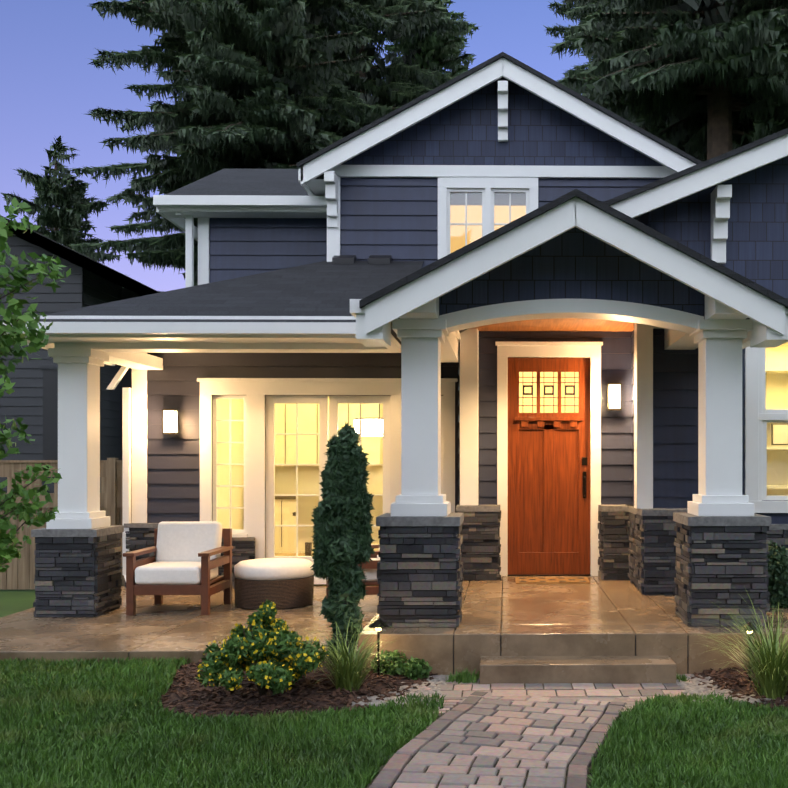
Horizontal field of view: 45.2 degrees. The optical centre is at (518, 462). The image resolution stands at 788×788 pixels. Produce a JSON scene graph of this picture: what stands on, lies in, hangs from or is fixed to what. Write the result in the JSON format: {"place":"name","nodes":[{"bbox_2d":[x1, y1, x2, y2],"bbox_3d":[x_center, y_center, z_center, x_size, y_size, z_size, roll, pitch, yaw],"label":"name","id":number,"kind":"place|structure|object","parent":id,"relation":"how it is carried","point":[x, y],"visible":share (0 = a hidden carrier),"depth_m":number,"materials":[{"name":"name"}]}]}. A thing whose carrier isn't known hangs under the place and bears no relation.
{"place":"outdoors","nodes":[
{"label":"outdoors","id":0,"kind":"place"},
{"bbox_2d":[0,0,592,291],"label":"sky","id":1,"kind":"structure","parent":0,"point":[49,85],"materials":[{"name":"blue"}]},
{"bbox_2d":[239,0,470,137],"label":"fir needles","id":2,"kind":"object","parent":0,"point":[413,72],"depth_m":36.32,"materials":[{"name":"green plant"}]},
{"bbox_2d":[0,584,783,787],"bbox_3d":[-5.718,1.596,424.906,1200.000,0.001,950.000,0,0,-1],"label":"ground","id":3,"kind":"structure","parent":0,"point":[13,601],"depth_m":10.82,"materials":[{"name":"green plant"}]},
{"bbox_2d":[0,197,70,571],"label":"young tree","id":4,"kind":"object","parent":3,"relation":"on","point":[19,327],"depth_m":5.42,"materials":[{"name":"green plant"}]},
{"bbox_2d":[17,145,92,239],"bbox_3d":[-18.630,-5.696,37.985,7.080,14.584,7.413,0,0,-1],"label":"fir wood","id":5,"kind":"object","parent":3,"relation":"on","point":[56,206],"visible":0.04,"depth_m":37.63,"materials":[{"name":"brown wood"}]},
{"bbox_2d":[3,135,123,287],"bbox_3d":[-18.591,-5.825,38.030,7.476,14.276,7.662,0,0,-1],"label":"tree","id":6,"kind":"object","parent":5,"relation":"attached to","point":[49,199],"visible":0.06,"depth_m":37.12,"materials":[{"name":"green plant"}]},
{"bbox_2d":[1,136,126,275],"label":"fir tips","id":7,"kind":"object","parent":5,"relation":"attached to","point":[81,204],"visible":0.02,"depth_m":37.04,"materials":[{"name":"green plant"}]},
{"bbox_2d":[0,458,131,589],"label":"fence","id":8,"kind":"object","parent":3,"relation":"on","point":[18,574],"visible":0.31,"depth_m":11.60,"materials":[{"name":"brown wood"}]},
{"bbox_2d":[0,216,156,492],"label":"neighbour house","id":9,"kind":"structure","parent":3,"relation":"on","point":[31,400],"depth_m":15.82,"materials":[{"name":"grey wood"}]},
{"bbox_2d":[0,215,159,294],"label":"neighbour roof","id":10,"kind":"structure","parent":9,"relation":"on","point":[106,267],"depth_m":15.40,"materials":[{"name":"black"}]},
{"bbox_2d":[68,0,398,285],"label":"fir wood","id":11,"kind":"object","parent":3,"relation":"on","point":[241,97],"depth_m":29.80,"materials":[{"name":"plant"}]},
{"bbox_2d":[68,0,400,291],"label":"fir tips","id":12,"kind":"object","parent":11,"relation":"attached to","point":[218,127],"visible":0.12,"depth_m":29.91,"materials":[{"name":"green plant"}]},
{"bbox_2d":[320,0,468,133],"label":"fir tips","id":13,"kind":"object","parent":12,"relation":"on","point":[381,35],"depth_m":36.30,"materials":[{"name":"green plant"}]},
{"bbox_2d":[182,1,322,282],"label":"fir","id":14,"kind":"object","parent":11,"relation":"attached to","point":[295,89],"visible":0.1,"depth_m":30.72,"materials":[{"name":"green plant"}]},
{"bbox_2d":[310,422,375,663],"bbox_3d":[-1.307,0.643,6.927,0.472,1.906,0.389,0,0,-1],"label":"columnar yew","id":15,"kind":"object","parent":3,"relation":"on","point":[345,502],"depth_m":6.85,"materials":[{"name":"green plant"}]},
{"bbox_2d":[0,576,787,685],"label":"porch slab","id":16,"kind":"structure","parent":3,"relation":"on","point":[597,629],"depth_m":7.42,"materials":[{"name":"brown concrete"}]},
{"bbox_2d":[123,528,232,615],"bbox_3d":[-3.448,1.096,9.513,0.840,0.800,0.830,0,0,-1],"label":"chair","id":17,"kind":"object","parent":16,"relation":"on","point":[204,589],"visible":0.69,"depth_m":9.15,"materials":[{"name":"brown wood"}]},
{"bbox_2d":[135,521,221,584],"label":"chair cushions","id":18,"kind":"object","parent":17,"relation":"on","point":[180,546],"visible":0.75,"depth_m":9.67,"materials":[{"name":"white fabric"}]},
{"bbox_2d":[234,574,313,608],"bbox_3d":[-2.583,1.341,9.860,0.820,0.290,0.820,0,0,-1],"label":"ottoman","id":19,"kind":"object","parent":16,"relation":"on","point":[280,594],"visible":0.85,"depth_m":9.52,"materials":[{"name":"wicker"}]},
{"bbox_2d":[234,558,313,579],"bbox_3d":[-2.583,1.111,9.860,0.820,0.170,0.820,0,0,-1],"label":"ottoman cushion","id":20,"kind":"object","parent":19,"relation":"on","point":[274,569],"visible":0.98,"depth_m":9.55,"materials":[{"name":"white fabric"}]},
{"bbox_2d":[326,544,379,598],"bbox_3d":[-1.595,1.096,9.670,0.830,0.800,0.840,0,0,-13],"label":"chair","id":21,"kind":"object","parent":16,"relation":"on","point":[372,590],"depth_m":9.30,"materials":[{"name":"brown wood"}]},
{"bbox_2d":[327,548,379,581],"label":"chair back cushions","id":22,"kind":"object","parent":21,"relation":"on","point":[371,574],"visible":0.06,"depth_m":9.37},
{"bbox_2d":[515,577,589,583],"bbox_3d":[0.356,1.256,9.960,0.780,0.020,0.420,0,0,-1],"label":"doormat","id":23,"kind":"object","parent":16,"relation":"on","point":[551,580],"visible":1,"depth_m":9.90,"materials":[{"name":"beige fabric"}]},
{"bbox_2d":[27,52,787,576],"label":"house","id":24,"kind":"structure","parent":3,"relation":"on","point":[283,266],"depth_m":10.46,"materials":[{"name":"blue wood"}]},
{"bbox_2d":[162,409,177,433],"bbox_3d":[-4.181,-0.494,11.203,0.150,0.300,0.140,0,0,-1],"label":"wall sconce","id":25,"kind":"object","parent":24,"relation":"attached to","point":[170,421],"depth_m":11.14,"materials":[{"name":"white glass"}]},
{"bbox_2d":[218,396,382,555],"bbox_3d":[-2.660,0.061,13.674,3.750,2.830,4.470,0,0,-1],"label":"interior room","id":26,"kind":"object","parent":24,"relation":"in","point":[287,412],"depth_m":15.53,"materials":[{"name":"beige"}]},
{"bbox_2d":[354,404,382,435],"bbox_3d":[-2.034,-0.874,13.618,0.724,0.960,0.724,0,0,-1],"label":"chandelier","id":27,"kind":"object","parent":26,"relation":"hanging from","point":[369,424],"depth_m":13.36,"materials":[{"name":"white metal"}]},
{"bbox_2d":[3,58,787,512],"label":"roof trim","id":28,"kind":"structure","parent":24,"relation":"attached to","point":[125,344],"depth_m":8.93,"materials":[{"name":"white wood"}]},
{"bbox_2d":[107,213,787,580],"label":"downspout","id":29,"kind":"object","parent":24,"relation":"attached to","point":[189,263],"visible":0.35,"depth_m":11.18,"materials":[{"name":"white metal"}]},
{"bbox_2d":[197,177,787,583],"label":"window and door frames","id":30,"kind":"structure","parent":24,"relation":"attached to","point":[471,209],"depth_m":11.29,"materials":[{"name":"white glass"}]},
{"bbox_2d":[508,358,589,575],"bbox_3d":[0.339,0.041,10.472,0.930,2.450,0.105,0,0,-1],"label":"front door","id":31,"kind":"structure","parent":24,"relation":"attached to","point":[548,466],"depth_m":10.49,"materials":[{"name":"brown wood"}]},
{"bbox_2d":[607,383,621,410],"bbox_3d":[1.060,-0.734,10.375,0.150,0.300,0.140,0,0,-1],"label":"wall sconce","id":32,"kind":"object","parent":24,"relation":"attached to","point":[613,396],"visible":1,"depth_m":10.31,"materials":[{"name":"white glass"}]},
{"bbox_2d":[766,342,787,495],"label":"window","id":33,"kind":"structure","parent":24,"relation":"attached to","point":[782,363],"depth_m":10.99,"materials":[{"name":"beige"}]},
{"bbox_2d":[31,504,787,626],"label":"stone piers","id":34,"kind":"structure","parent":3,"relation":"on","point":[700,568],"depth_m":7.67,"materials":[{"name":"black stone"}]},
{"bbox_2d":[46,319,753,528],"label":"columns","id":35,"kind":"structure","parent":34,"relation":"on","point":[719,341],"depth_m":7.60,"materials":[{"name":"white wood"}]},
{"bbox_2d":[422,3,465,71],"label":"fir wood","id":36,"kind":"object","parent":3,"relation":"on","point":[447,60],"depth_m":40.88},
{"bbox_2d":[402,7,446,85],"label":"fir","id":37,"kind":"object","parent":36,"relation":"attached to","point":[406,59],"depth_m":41.57,"materials":[{"name":"green plant"}]},
{"bbox_2d":[375,0,479,106],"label":"fir needles","id":38,"kind":"object","parent":36,"relation":"on","point":[409,44],"visible":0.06,"depth_m":40.96,"materials":[{"name":"green plant"}]},
{"bbox_2d":[378,0,479,86],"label":"fir branch tips","id":39,"kind":"object","parent":38,"relation":"attached to","point":[453,49],"visible":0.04,"depth_m":40.89,"materials":[{"name":"green plant"}]},
{"bbox_2d":[156,653,787,718],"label":"mulch beds","id":40,"kind":"object","parent":3,"relation":"on","point":[252,700],"visible":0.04,"depth_m":6.25,"materials":[{"name":"brown wood"}]},
{"bbox_2d":[193,599,328,696],"bbox_3d":[-1.698,1.242,6.193,0.866,0.673,0.813,0,0,-1],"label":"shrub","id":41,"kind":"object","parent":40,"relation":"on","point":[232,650],"depth_m":6.04,"materials":[{"name":"green plant"}]},
{"bbox_2d":[299,619,411,691],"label":"ornamental grass","id":42,"kind":"object","parent":40,"relation":"on","point":[348,673],"depth_m":6.34,"materials":[{"name":"green plant"}]},
{"bbox_2d":[368,619,388,675],"bbox_3d":[-1.010,1.361,6.711,0.149,0.470,0.149,0,0,-1],"label":"path light","id":43,"kind":"object","parent":40,"relation":"on","point":[378,623],"visible":0.81,"depth_m":6.70,"materials":[{"name":"brown metal"}]},
{"bbox_2d":[370,650,432,679],"bbox_3d":[-0.855,1.478,6.806,0.491,0.226,0.262,0,0,17],"label":"plant","id":44,"kind":"object","parent":40,"relation":"on","point":[415,668],"visible":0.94,"depth_m":6.75,"materials":[{"name":"green plant"}]},
{"bbox_2d":[351,674,786,706],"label":"pebbles","id":45,"kind":"object","parent":40,"relation":"on","point":[696,688],"visible":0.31,"depth_m":6.38,"materials":[{"name":"grey gravel"}]},
{"bbox_2d":[739,622,758,679],"bbox_3d":[1.632,1.361,6.587,0.149,0.470,0.149,0,0,-1],"label":"path light","id":46,"kind":"object","parent":45,"relation":"on","point":[750,627],"visible":0.52,"depth_m":6.57,"materials":[{"name":"brown metal"}]},
{"bbox_2d":[686,586,787,701],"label":"ornamental grass","id":47,"kind":"object","parent":40,"relation":"on","point":[770,668],"depth_m":6.16,"materials":[{"name":"green plant"}]},
{"bbox_2d":[566,0,787,159],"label":"tree","id":48,"kind":"object","parent":3,"relation":"on","point":[723,104],"visible":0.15,"depth_m":23.75,"materials":[{"name":"plant"}]},
{"bbox_2d":[550,0,787,159],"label":"fir needles","id":49,"kind":"object","parent":48,"relation":"attached to","point":[757,89],"visible":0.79,"depth_m":22.64,"materials":[{"name":"green plant"}]},
{"bbox_2d":[548,0,787,155],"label":"fir tips","id":50,"kind":"object","parent":49,"relation":"on","point":[754,13],"visible":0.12,"depth_m":22.33,"materials":[{"name":"green plant"}]},
{"bbox_2d":[657,0,754,90],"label":"fir","id":51,"kind":"object","parent":48,"relation":"attached to","point":[710,18],"visible":0.15,"depth_m":23.33,"materials":[{"name":"green plant"}]},
{"bbox_2d":[617,1,768,132],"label":"fir wood","id":52,"kind":"object","parent":3,"relation":"on","point":[687,117],"depth_m":25.31,"materials":[{"name":"brown wood"}]},
{"bbox_2d":[595,3,787,161],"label":"fir needles","id":53,"kind":"object","parent":52,"relation":"attached to","point":[766,130],"visible":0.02,"depth_m":24.98,"materials":[{"name":"green plant"}]},
{"bbox_2d":[595,0,787,161],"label":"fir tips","id":54,"kind":"object","parent":52,"relation":"attached to","point":[777,122],"depth_m":23.85,"materials":[{"name":"green plant"}]},
{"bbox_2d":[766,540,787,607],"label":"shrub","id":55,"kind":"object","parent":3,"relation":"on","point":[777,557],"visible":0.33,"depth_m":8.06,"materials":[{"name":"green plant"}]},
{"bbox_3d":[5.277,-17.404,30.001,6.294,38.000,6.038,0,0,-1],"label":"fir wood","id":56,"kind":"object","parent":3,"relation":"on","visible":0},
{"bbox_2d":[582,33,701,160],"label":"fir needles","id":57,"kind":"object","parent":56,"relation":"attached to","point":[655,127],"visible":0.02,"depth_m":29.17,"materials":[{"name":"green plant"}]},
{"bbox_2d":[580,10,703,159],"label":"fir tips","id":58,"kind":"object","parent":56,"relation":"attached to","point":[663,127],"depth_m":28.77,"materials":[{"name":"green plant"}]},
{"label":"fir wood","id":59,"kind":"object","parent":3,"relation":"on","visible":0},
{"bbox_2d":[545,0,603,104],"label":"fir needles","id":60,"kind":"object","parent":59,"relation":"on","point":[567,4],"depth_m":43.92,"materials":[{"name":"green plant"}]},
{"bbox_2d":[543,0,584,94],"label":"fir tips","id":61,"kind":"object","parent":60,"relation":"on","point":[561,25],"depth_m":44.10,"materials":[{"name":"green plant"}]},
{"bbox_3d":[6.935,-19.404,35.939,11.476,42.000,11.549,0,0,-1],"label":"fir wood","id":62,"kind":"object","parent":3,"relation":"on","visible":0},
{"bbox_2d":[561,1,609,95],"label":"tree","id":63,"kind":"object","parent":62,"relation":"attached to","point":[581,24],"depth_m":36.77,"materials":[{"name":"green plant"}]},
{"bbox_2d":[0,656,787,787],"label":"lawn","id":64,"kind":"structure","parent":0,"point":[96,711],"depth_m":5.25,"materials":[{"name":"green plant"}]},
{"bbox_2d":[366,674,785,787],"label":"paver path","id":65,"kind":"structure","parent":0,"point":[504,735],"depth_m":5.35,"materials":[{"name":"grey brick"}]}
]}

